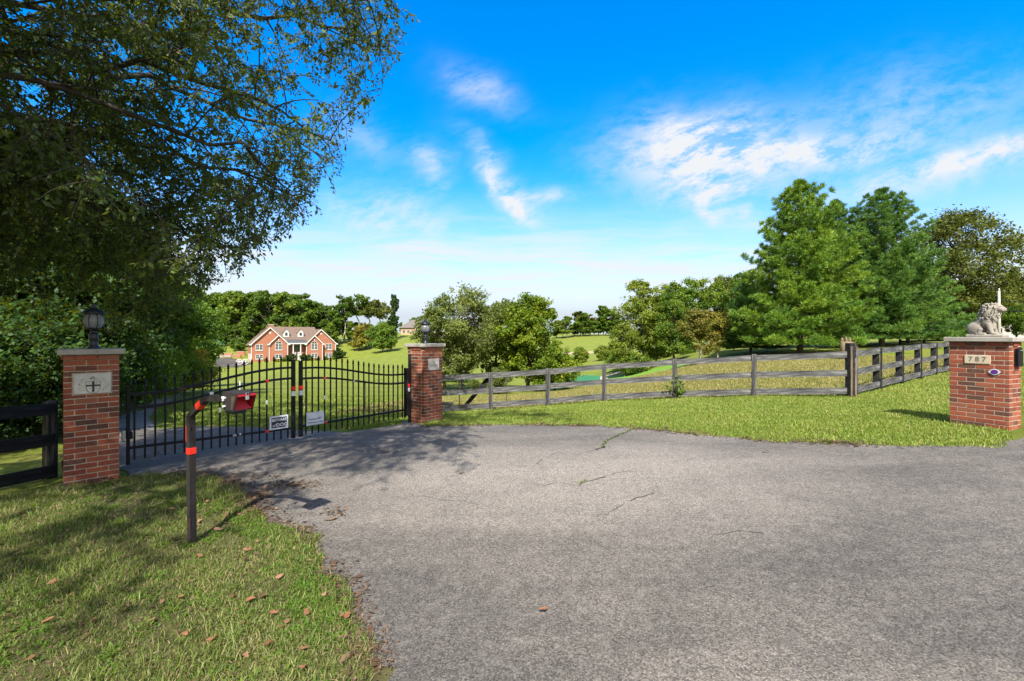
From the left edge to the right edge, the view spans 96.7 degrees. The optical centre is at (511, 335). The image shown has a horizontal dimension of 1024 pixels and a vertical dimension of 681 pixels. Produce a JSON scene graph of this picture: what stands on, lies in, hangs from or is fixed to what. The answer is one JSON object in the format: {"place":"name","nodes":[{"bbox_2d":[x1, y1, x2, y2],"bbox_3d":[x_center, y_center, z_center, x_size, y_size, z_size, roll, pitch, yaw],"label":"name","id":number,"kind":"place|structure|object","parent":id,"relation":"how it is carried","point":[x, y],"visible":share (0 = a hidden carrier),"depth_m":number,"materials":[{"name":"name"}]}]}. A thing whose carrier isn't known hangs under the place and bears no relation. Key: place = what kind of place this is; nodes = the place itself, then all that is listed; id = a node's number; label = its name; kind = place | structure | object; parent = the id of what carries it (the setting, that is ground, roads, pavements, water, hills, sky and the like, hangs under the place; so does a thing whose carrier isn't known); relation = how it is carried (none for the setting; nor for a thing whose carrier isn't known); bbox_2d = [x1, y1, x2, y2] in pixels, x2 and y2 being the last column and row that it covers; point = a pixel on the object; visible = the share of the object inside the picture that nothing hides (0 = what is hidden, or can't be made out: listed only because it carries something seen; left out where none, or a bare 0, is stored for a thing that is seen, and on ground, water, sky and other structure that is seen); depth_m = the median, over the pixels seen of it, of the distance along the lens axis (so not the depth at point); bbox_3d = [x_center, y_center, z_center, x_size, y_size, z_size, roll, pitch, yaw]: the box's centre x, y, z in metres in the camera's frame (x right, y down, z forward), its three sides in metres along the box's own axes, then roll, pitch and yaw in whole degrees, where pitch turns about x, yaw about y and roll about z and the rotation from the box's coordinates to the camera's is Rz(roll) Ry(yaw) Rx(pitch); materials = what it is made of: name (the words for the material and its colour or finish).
{"place":"outdoors","nodes":[
{"label":"outdoors","id":0,"kind":"place"},
{"bbox_2d":[149,392,407,429],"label":"lawn","id":1,"kind":"structure","parent":0,"point":[371,425],"depth_m":14.38,"materials":[{"name":"green plant"}]},
{"bbox_2d":[0,331,1023,496],"bbox_3d":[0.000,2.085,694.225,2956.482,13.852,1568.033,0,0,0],"label":"ground","id":2,"kind":"structure","parent":0,"point":[19,460],"depth_m":33.00,"materials":[{"name":"green plant"}]},
{"bbox_2d":[0,400,57,487],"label":"board fence","id":3,"kind":"object","parent":2,"relation":"on","point":[47,439],"visible":0.82,"depth_m":6.71,"materials":[{"name":"black wood"}]},
{"bbox_2d":[0,318,127,440],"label":"grove bush","id":4,"kind":"object","parent":2,"relation":"on","point":[14,370],"visible":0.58,"depth_m":9.29,"materials":[{"name":"green plant"}]},
{"bbox_2d":[0,328,146,438],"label":"grove bush","id":5,"kind":"object","parent":2,"relation":"on","point":[55,380],"visible":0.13,"depth_m":9.78,"materials":[{"name":"green plant"}]},
{"bbox_2d":[0,183,154,341],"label":"grove tree","id":6,"kind":"object","parent":2,"relation":"on","point":[87,297],"visible":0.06,"depth_m":12.64,"materials":[{"name":"green plant"}]},
{"bbox_2d":[0,174,171,371],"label":"grove tree","id":7,"kind":"object","parent":2,"relation":"on","point":[53,285],"visible":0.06,"depth_m":12.67,"materials":[{"name":"green plant"}]},
{"bbox_2d":[0,293,177,414],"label":"grove bush","id":8,"kind":"object","parent":2,"relation":"on","point":[63,320],"visible":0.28,"depth_m":11.78,"materials":[{"name":"green plant"}]},
{"bbox_2d":[57,348,124,486],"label":"brick pillar","id":9,"kind":"structure","parent":2,"relation":"on","point":[90,415],"depth_m":5.72,"materials":[{"name":"brick"}]},
{"bbox_2d":[81,303,105,348],"bbox_3d":[-5.480,-0.134,5.964,0.249,0.597,0.249,0,0,-17],"label":"post lantern","id":10,"kind":"object","parent":9,"relation":"on","point":[93,320],"visible":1,"depth_m":5.92,"materials":[{"name":"metal"}]},
{"bbox_2d":[121,355,295,464],"bbox_3d":[-4.491,1.045,6.996,0.090,1.440,2.322,0,0,39],"label":"iron gate leaf","id":11,"kind":"object","parent":9,"relation":"attached to","point":[129,433],"visible":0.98,"depth_m":6.91,"materials":[{"name":"black metal"}]},
{"bbox_2d":[269,414,287,429],"bbox_3d":[-3.927,1.455,7.673,0.009,0.225,0.305,0,0,39],"label":"warning sign","id":12,"kind":"object","parent":11,"relation":"attached to","point":[278,422],"visible":1,"depth_m":7.67,"materials":[{"name":"white metal"}]},
{"bbox_2d":[0,182,191,365],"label":"grove tree","id":13,"kind":"object","parent":2,"relation":"on","point":[180,344],"visible":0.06,"depth_m":16.21,"materials":[{"name":"green plant"}]},
{"bbox_2d":[38,332,160,426],"bbox_3d":[-11.773,1.231,12.720,3.228,2.723,3.730,0,0,8],"label":"grove bush","id":14,"kind":"object","parent":2,"relation":"on","point":[122,394],"visible":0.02,"depth_m":13.07,"materials":[{"name":"green plant"}]},
{"bbox_2d":[119,391,179,429],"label":"winding drive","id":15,"kind":"structure","parent":2,"relation":"on","point":[140,420],"depth_m":13.05,"materials":[{"name":"grey asphalt"}]},
{"bbox_2d":[118,333,191,405],"bbox_3d":[-12.925,1.311,15.275,3.437,2.899,3.972,0,0,-29],"label":"grove bush","id":16,"kind":"object","parent":2,"relation":"on","point":[170,372],"visible":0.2,"depth_m":15.89,"materials":[{"name":"green plant"}]},
{"bbox_2d":[119,209,221,401],"bbox_3d":[-16.234,-1.299,19.287,5.892,8.750,6.186,0,0,-15],"label":"grove tree","id":17,"kind":"object","parent":2,"relation":"on","point":[200,325],"visible":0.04,"depth_m":19.92,"materials":[{"name":"green plant"}]},
{"bbox_2d":[132,278,221,398],"bbox_3d":[-16.536,-0.320,20.856,4.664,6.927,4.897,0,0,37],"label":"grove tree","id":18,"kind":"object","parent":2,"relation":"on","point":[193,365],"visible":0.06,"depth_m":21.63,"materials":[{"name":"green plant"}]},
{"bbox_2d":[147,346,218,395],"bbox_3d":[-18.389,1.880,25.273,3.893,3.284,4.499,0,0,-15],"label":"grove bush","id":19,"kind":"object","parent":2,"relation":"on","point":[201,353],"visible":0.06,"depth_m":24.88,"materials":[{"name":"green plant"}]},
{"bbox_2d":[0,471,394,680],"bbox_3d":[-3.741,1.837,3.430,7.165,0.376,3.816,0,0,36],"label":"verge grass","id":20,"kind":"structure","parent":2,"relation":"on","point":[202,580],"depth_m":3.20,"materials":[{"name":"green plant"}]},
{"bbox_2d":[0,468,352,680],"bbox_3d":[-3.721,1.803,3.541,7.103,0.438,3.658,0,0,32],"label":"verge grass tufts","id":21,"kind":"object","parent":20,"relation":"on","point":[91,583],"visible":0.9,"depth_m":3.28,"materials":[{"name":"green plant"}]},
{"bbox_2d":[0,479,363,680],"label":"verge scattered litter","id":22,"kind":"object","parent":20,"relation":"on","point":[85,635],"visible":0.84,"depth_m":3.16,"materials":[{"name":"brown plant"}]},
{"bbox_2d":[186,390,256,543],"bbox_3d":[-2.418,1.175,3.717,0.913,1.487,0.166,0,0,31],"label":"keypad pedestal","id":23,"kind":"object","parent":20,"relation":"on","point":[238,401],"visible":1,"depth_m":3.91,"materials":[{"name":"black paint"}]},
{"bbox_2d":[200,466,301,497],"bbox_3d":[-3.194,1.745,5.458,1.458,0.047,1.147,0,0,-27],"label":"leaf pile","id":24,"kind":"object","parent":20,"relation":"on","point":[237,478],"visible":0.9,"depth_m":5.53,"materials":[{"name":"brown plant"}]},
{"bbox_2d":[231,487,282,505],"bbox_3d":[-2.777,1.747,4.941,0.509,0.034,0.587,0,0,0],"label":"leaf pile","id":25,"kind":"object","parent":20,"relation":"on","point":[253,496],"visible":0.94,"depth_m":4.97,"materials":[{"name":"brown plant"}]},
{"bbox_2d":[169,468,410,680],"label":"verge leaf litter","id":26,"kind":"object","parent":20,"relation":"on","point":[370,628],"visible":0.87,"depth_m":2.92,"materials":[{"name":"brown plant"}]},
{"bbox_2d":[174,279,230,371],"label":"grove tree","id":27,"kind":"object","parent":2,"relation":"on","point":[215,351],"visible":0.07,"depth_m":26.75,"materials":[{"name":"green plant"}]},
{"bbox_2d":[0,0,419,347],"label":"overhanging tree","id":28,"kind":"object","parent":2,"relation":"on","point":[43,154],"visible":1,"depth_m":6.25,"materials":[{"name":"green plant"}]},
{"bbox_2d":[211,292,242,334],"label":"woodland tree","id":29,"kind":"object","parent":2,"relation":"on","point":[219,294],"visible":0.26,"depth_m":166.31,"materials":[{"name":"green plant"}]},
{"bbox_2d":[214,358,249,366],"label":"house drive","id":30,"kind":"structure","parent":2,"relation":"on","point":[224,362],"depth_m":129.98,"materials":[{"name":"concrete"}]},
{"bbox_2d":[227,324,242,341],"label":"woodland tree","id":31,"kind":"object","parent":2,"relation":"on","point":[232,337],"visible":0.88,"depth_m":159.58,"materials":[{"name":"green plant"}]},
{"bbox_2d":[218,290,260,328],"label":"woodland tree","id":32,"kind":"object","parent":2,"relation":"on","point":[237,296],"visible":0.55,"depth_m":165.99,"materials":[{"name":"green plant"}]},
{"bbox_2d":[237,322,253,346],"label":"woodland tree","id":33,"kind":"object","parent":2,"relation":"on","point":[246,334],"visible":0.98,"depth_m":161.27,"materials":[{"name":"green plant"}]},
{"bbox_2d":[231,291,266,337],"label":"woodland tree","id":34,"kind":"object","parent":2,"relation":"on","point":[255,329],"visible":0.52,"depth_m":168.04,"materials":[{"name":"green plant"}]},
{"bbox_2d":[245,293,290,331],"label":"woodland tree","id":35,"kind":"object","parent":2,"relation":"on","point":[257,304],"visible":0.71,"depth_m":166.24,"materials":[{"name":"green plant"}]},
{"bbox_2d":[266,291,298,326],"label":"woodland tree","id":36,"kind":"object","parent":2,"relation":"on","point":[283,304],"visible":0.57,"depth_m":167.43,"materials":[{"name":"green plant"}]},
{"bbox_2d":[246,324,337,361],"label":"brick house","id":37,"kind":"structure","parent":2,"relation":"on","point":[270,341],"depth_m":139.18,"materials":[{"name":"brown brick"}]},
{"bbox_2d":[280,293,316,326],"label":"woodland tree","id":38,"kind":"object","parent":2,"relation":"on","point":[297,297],"visible":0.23,"depth_m":172.93,"materials":[{"name":"green plant"}]},
{"bbox_2d":[292,298,318,329],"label":"woodland tree","id":39,"kind":"object","parent":2,"relation":"on","point":[307,317],"visible":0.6,"depth_m":168.81,"materials":[{"name":"green plant"}]},
{"bbox_2d":[314,305,341,331],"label":"woodland tree","id":40,"kind":"object","parent":2,"relation":"on","point":[323,318],"visible":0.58,"depth_m":173.37,"materials":[{"name":"green plant"}]},
{"bbox_2d":[323,309,343,341],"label":"woodland tree","id":41,"kind":"object","parent":2,"relation":"on","point":[338,321],"visible":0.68,"depth_m":172.97,"materials":[{"name":"green plant"}]},
{"bbox_2d":[332,295,356,341],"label":"pale trunk tree","id":42,"kind":"object","parent":2,"relation":"on","point":[343,307],"visible":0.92,"depth_m":184.48,"materials":[{"name":"green plant"}]},
{"bbox_2d":[347,325,369,350],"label":"young tree","id":43,"kind":"object","parent":2,"relation":"on","point":[359,337],"visible":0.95,"depth_m":161.56,"materials":[{"name":"yellow plant"}]},
{"bbox_2d":[348,294,370,325],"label":"pale trunk tree","id":44,"kind":"object","parent":2,"relation":"on","point":[359,297],"visible":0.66,"depth_m":190.76,"materials":[{"name":"green plant"}]},
{"bbox_2d":[239,377,506,408],"bbox_3d":[-4.482,2.076,16.216,9.033,1.312,0.506,0,0,-21],"label":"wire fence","id":45,"kind":"object","parent":2,"relation":"on","point":[459,385],"visible":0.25,"depth_m":16.14,"materials":[{"name":"metal"}]},
{"bbox_2d":[363,298,392,321],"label":"pale trunk tree","id":46,"kind":"object","parent":2,"relation":"on","point":[381,311],"visible":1,"depth_m":188.73,"materials":[{"name":"green plant"}]},
{"bbox_2d":[364,321,398,351],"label":"round tree","id":47,"kind":"object","parent":2,"relation":"on","point":[382,335],"visible":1,"depth_m":147.91,"materials":[{"name":"green plant"}]},
{"bbox_2d":[387,294,399,331],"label":"columnar tree","id":48,"kind":"object","parent":2,"relation":"on","point":[392,317],"visible":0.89,"depth_m":199.36,"materials":[{"name":"green plant"}]},
{"bbox_2d":[399,320,423,334],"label":"tan house","id":49,"kind":"structure","parent":2,"relation":"on","point":[407,328],"depth_m":226.13,"materials":[{"name":"paint"}]},
{"bbox_2d":[404,343,445,422],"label":"brick pillar","id":50,"kind":"structure","parent":2,"relation":"on","point":[426,379],"depth_m":9.74,"materials":[{"name":"brick"}]},
{"bbox_2d":[406,354,412,422],"bbox_3d":[-2.202,1.140,9.812,0.142,1.500,0.195,0,0,39],"label":"gate hinge post","id":51,"kind":"object","parent":50,"relation":"attached to","point":[409,397],"visible":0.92,"depth_m":9.77,"materials":[{"name":"black metal"}]},
{"bbox_2d":[298,355,405,436],"bbox_3d":[-2.994,1.055,8.831,0.090,1.420,2.313,0,0,39],"label":"iron gate leaf","id":52,"kind":"object","parent":51,"relation":"attached to","point":[301,378],"visible":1,"depth_m":8.68,"materials":[{"name":"black metal"}]},
{"bbox_2d":[306,411,323,425],"bbox_3d":[-3.526,1.475,8.165,0.008,0.232,0.325,0,0,39],"label":"notice sign","id":53,"kind":"object","parent":52,"relation":"attached to","point":[314,418],"visible":1,"depth_m":8.15,"materials":[{"name":"white metal"}]},
{"bbox_2d":[420,318,430,343],"bbox_3d":[-1.891,-0.113,9.952,0.231,0.554,0.231,0,0,-17],"label":"post lantern","id":54,"kind":"object","parent":50,"relation":"on","point":[425,328],"visible":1,"depth_m":9.90,"materials":[{"name":"metal"}]},
{"bbox_2d":[409,305,470,389],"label":"grey tree","id":55,"kind":"object","parent":2,"relation":"on","point":[432,315],"visible":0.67,"depth_m":32.74,"materials":[{"name":"green plant"}]},
{"bbox_2d":[415,281,508,389],"bbox_3d":[-3.635,0.086,35.745,8.018,9.015,8.271,0,0,-23],"label":"grey tree","id":56,"kind":"object","parent":2,"relation":"on","point":[481,335],"visible":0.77,"depth_m":35.44,"materials":[{"name":"green plant"}]},
{"bbox_2d":[463,298,516,381],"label":"grey tree","id":57,"kind":"object","parent":2,"relation":"on","point":[493,363],"visible":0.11,"depth_m":38.15,"materials":[{"name":"green plant"}]},
{"bbox_2d":[482,367,512,393],"bbox_3d":[-0.967,3.103,31.044,2.154,2.067,2.284,0,0,-27],"label":"bush","id":58,"kind":"object","parent":2,"relation":"on","point":[498,381],"visible":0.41,"depth_m":30.73,"materials":[{"name":"green plant"}]},
{"bbox_2d":[488,291,562,385],"bbox_3d":[0.879,0.563,35.208,5.764,8.010,6.458,0,0,23],"label":"yellow green tree","id":59,"kind":"object","parent":2,"relation":"on","point":[524,332],"visible":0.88,"depth_m":34.26,"materials":[{"name":"green plant"}]},
{"bbox_2d":[532,346,583,390],"bbox_3d":[3.303,2.523,33.445,3.815,3.659,4.045,0,0,-41],"label":"bush","id":60,"kind":"object","parent":2,"relation":"on","point":[555,358],"visible":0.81,"depth_m":32.67,"materials":[{"name":"green plant"}]},
{"bbox_2d":[557,316,576,337],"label":"hill tree","id":61,"kind":"object","parent":2,"relation":"on","point":[564,329],"visible":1,"depth_m":222.96,"materials":[{"name":"green plant"}]},
{"bbox_2d":[572,346,588,362],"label":"willow shrub","id":62,"kind":"object","parent":2,"relation":"on","point":[582,353],"visible":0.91,"depth_m":87.14,"materials":[{"name":"green plant"}]},
{"bbox_2d":[573,313,595,335],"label":"hill tree","id":63,"kind":"object","parent":2,"relation":"on","point":[583,330],"visible":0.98,"depth_m":220.82,"materials":[{"name":"green plant"}]},
{"bbox_2d":[569,375,607,381],"bbox_3d":[6.551,4.045,39.812,4.350,1.325,1.300,0,0,-8],"label":"metal roof shelter","id":64,"kind":"object","parent":2,"relation":"on","point":[588,377],"visible":0.17,"depth_m":39.91,"materials":[{"name":"metal"}]},
{"bbox_2d":[593,345,610,360],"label":"willow shrub","id":65,"kind":"object","parent":2,"relation":"on","point":[601,354],"visible":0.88,"depth_m":85.34,"materials":[{"name":"green plant"}]},
{"bbox_2d":[595,305,610,335],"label":"hill tree","id":66,"kind":"object","parent":2,"relation":"on","point":[603,324],"visible":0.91,"depth_m":228.54,"materials":[{"name":"green plant"}]},
{"bbox_2d":[605,322,643,375],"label":"mixed tree","id":67,"kind":"object","parent":2,"relation":"on","point":[616,348],"visible":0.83,"depth_m":47.28,"materials":[{"name":"green plant"}]},
{"bbox_2d":[617,352,652,375],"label":"undergrowth bush","id":68,"kind":"object","parent":2,"relation":"on","point":[630,371],"visible":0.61,"depth_m":47.16,"materials":[{"name":"green plant"}]},
{"bbox_2d":[610,278,671,354],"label":"mixed tree","id":69,"kind":"object","parent":2,"relation":"on","point":[640,311],"visible":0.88,"depth_m":48.40,"materials":[{"name":"green plant"}]},
{"bbox_2d":[600,364,684,378],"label":"bright grass strip","id":70,"kind":"object","parent":2,"relation":"on","point":[667,367],"visible":0.45,"depth_m":45.11,"materials":[{"name":"green plant"}]},
{"bbox_2d":[442,351,846,410],"bbox_3d":[2.932,1.456,12.780,10.993,2.182,1.416,0,0,12],"label":"board fence","id":71,"kind":"object","parent":2,"relation":"on","point":[753,374],"visible":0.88,"depth_m":13.05,"materials":[{"name":"grey wood"}]},
{"bbox_2d":[640,312,671,360],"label":"mixed tree","id":72,"kind":"object","parent":2,"relation":"on","point":[653,352],"visible":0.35,"depth_m":49.42,"materials":[{"name":"green plant"}]},
{"bbox_2d":[645,282,674,344],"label":"mixed tree","id":73,"kind":"object","parent":2,"relation":"on","point":[654,300],"visible":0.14,"depth_m":74.09,"materials":[{"name":"green plant"}]},
{"bbox_2d":[650,299,695,358],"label":"mixed tree","id":74,"kind":"object","parent":2,"relation":"on","point":[680,344],"visible":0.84,"depth_m":46.19,"materials":[{"name":"green plant"}]},
{"bbox_2d":[663,374,685,397],"bbox_3d":[4.553,1.355,12.750,0.686,0.831,0.460,0,0,0],"label":"weed plant","id":75,"kind":"object","parent":2,"relation":"on","point":[678,394],"visible":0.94,"depth_m":12.69,"materials":[{"name":"green plant"}]},
{"bbox_2d":[657,276,711,343],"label":"mixed tree","id":76,"kind":"object","parent":2,"relation":"on","point":[686,294],"visible":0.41,"depth_m":65.18,"materials":[{"name":"green plant"}]},
{"bbox_2d":[674,308,723,357],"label":"mixed tree","id":77,"kind":"object","parent":2,"relation":"on","point":[695,327],"visible":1,"depth_m":34.58,"materials":[{"name":"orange plant"}]},
{"bbox_2d":[405,391,1013,447],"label":"lawn grass","id":78,"kind":"structure","parent":2,"relation":"on","point":[553,413],"depth_m":8.97,"materials":[{"name":"green plant"}]},
{"bbox_2d":[687,277,732,341],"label":"mixed tree","id":79,"kind":"object","parent":2,"relation":"on","point":[709,296],"visible":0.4,"depth_m":66.54,"materials":[{"name":"green plant"}]},
{"bbox_2d":[702,310,734,356],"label":"mixed tree","id":80,"kind":"object","parent":2,"relation":"on","point":[721,318],"visible":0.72,"depth_m":37.48,"materials":[{"name":"green plant"}]},
{"bbox_2d":[705,274,734,338],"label":"mixed tree","id":81,"kind":"object","parent":2,"relation":"on","point":[727,286],"visible":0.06,"depth_m":68.68,"materials":[{"name":"green plant"}]},
{"bbox_2d":[716,271,746,344],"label":"mixed tree","id":82,"kind":"object","parent":2,"relation":"on","point":[734,280],"visible":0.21,"depth_m":61.76,"materials":[{"name":"green plant"}]},
{"bbox_2d":[717,269,790,353],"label":"pine tree","id":83,"kind":"object","parent":2,"relation":"on","point":[734,342],"visible":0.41,"depth_m":36.62,"materials":[{"name":"green plant"}]},
{"bbox_2d":[726,178,885,353],"bbox_3d":[19.797,-4.681,31.226,9.696,12.745,10.080,0,0,-17],"label":"pine tree","id":84,"kind":"object","parent":2,"relation":"on","point":[800,286],"visible":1,"depth_m":29.99,"materials":[{"name":"green plant"}]},
{"bbox_2d":[783,198,914,345],"bbox_3d":[27.348,-5.199,37.996,10.034,12.686,9.652,0,0,-42],"label":"pine tree","id":85,"kind":"object","parent":2,"relation":"on","point":[840,222],"visible":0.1,"depth_m":36.19,"materials":[{"name":"green plant"}]},
{"bbox_2d":[845,343,857,396],"bbox_3d":[8.215,0.919,10.989,0.234,1.500,0.185,0,0,-9],"label":"corner post","id":86,"kind":"object","parent":2,"relation":"on","point":[851,368],"visible":0.7,"depth_m":10.94,"materials":[{"name":"brown wood"}]},
{"bbox_2d":[812,185,977,345],"bbox_3d":[28.720,-5.429,35.739,11.244,13.011,11.609,0,0,-11],"label":"pine tree","id":87,"kind":"object","parent":2,"relation":"on","point":[899,270],"visible":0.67,"depth_m":33.95,"materials":[{"name":"green plant"}]},
{"bbox_2d":[858,342,949,391],"bbox_3d":[16.413,0.914,17.156,20.498,1.652,0.190,0,0,-37],"label":"board fence","id":88,"kind":"object","parent":2,"relation":"on","point":[877,367],"visible":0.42,"depth_m":13.43,"materials":[{"name":"grey wood"}]},
{"bbox_2d":[886,245,967,342],"bbox_3d":[35.179,-3.755,39.854,7.909,9.152,8.166,0,0,37],"label":"pine tree","id":89,"kind":"object","parent":2,"relation":"on","point":[930,283],"visible":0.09,"depth_m":38.38,"materials":[{"name":"green plant"}]},
{"bbox_2d":[856,361,1023,411],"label":"side lawn grass","id":90,"kind":"structure","parent":2,"relation":"on","point":[922,388],"depth_m":11.83,"materials":[{"name":"green plant"}]},
{"bbox_2d":[897,204,1023,321],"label":"bronze tree","id":91,"kind":"object","parent":2,"relation":"on","point":[973,295],"visible":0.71,"depth_m":43.66,"materials":[{"name":"green plant"}]},
{"bbox_2d":[943,337,1023,430],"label":"brick pillar","id":92,"kind":"structure","parent":2,"relation":"on","point":[981,395],"depth_m":6.82,"materials":[{"name":"brick"}]},
{"bbox_2d":[966,302,1008,336],"bbox_3d":[7.224,-0.244,6.919,0.258,0.521,0.432,0,0,-24],"label":"lion statue","id":93,"kind":"object","parent":92,"relation":"on","point":[986,320],"visible":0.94,"depth_m":6.85,"materials":[{"name":"stone"}]},
{"bbox_2d":[1014,347,1022,366],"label":"mailbox","id":94,"kind":"object","parent":92,"relation":"attached to","point":[1018,357],"visible":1,"depth_m":6.61,"materials":[{"name":"black metal"}]},
{"bbox_2d":[1001,301,1023,336],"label":"background tree","id":95,"kind":"object","parent":2,"relation":"on","point":[1014,319],"visible":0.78,"depth_m":49.37,"materials":[{"name":"green plant"}]},
{"bbox_2d":[0,0,1023,333],"label":"sky","id":96,"kind":"structure","parent":0,"point":[570,153],"materials":[{"name":"blue"}]},
{"bbox_2d":[119,421,1023,680],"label":"driveway","id":97,"kind":"structure","parent":0,"point":[862,562],"depth_m":3.61,"materials":[{"name":"grey asphalt"}]},
{"bbox_2d":[154,465,315,525],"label":"kerbside leaf litter","id":98,"kind":"object","parent":97,"relation":"on","point":[228,512],"visible":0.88,"depth_m":4.75,"materials":[{"name":"brown plant"}]},
{"bbox_2d":[248,477,342,492],"bbox_3d":[-2.641,1.737,5.326,1.234,0.036,0.582,0,0,0],"label":"leaf pile","id":99,"kind":"object","parent":97,"relation":"on","point":[293,485],"visible":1,"depth_m":5.30,"materials":[{"name":"brown plant"}]},
{"bbox_2d":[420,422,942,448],"bbox_3d":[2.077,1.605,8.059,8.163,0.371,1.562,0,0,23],"label":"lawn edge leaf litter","id":100,"kind":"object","parent":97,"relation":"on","point":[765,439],"visible":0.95,"depth_m":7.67,"materials":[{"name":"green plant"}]},
{"bbox_2d":[333,351,949,413],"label":"meadow grass","id":101,"kind":"structure","parent":0,"point":[611,388],"depth_m":19.79,"materials":[{"name":"green plant"}]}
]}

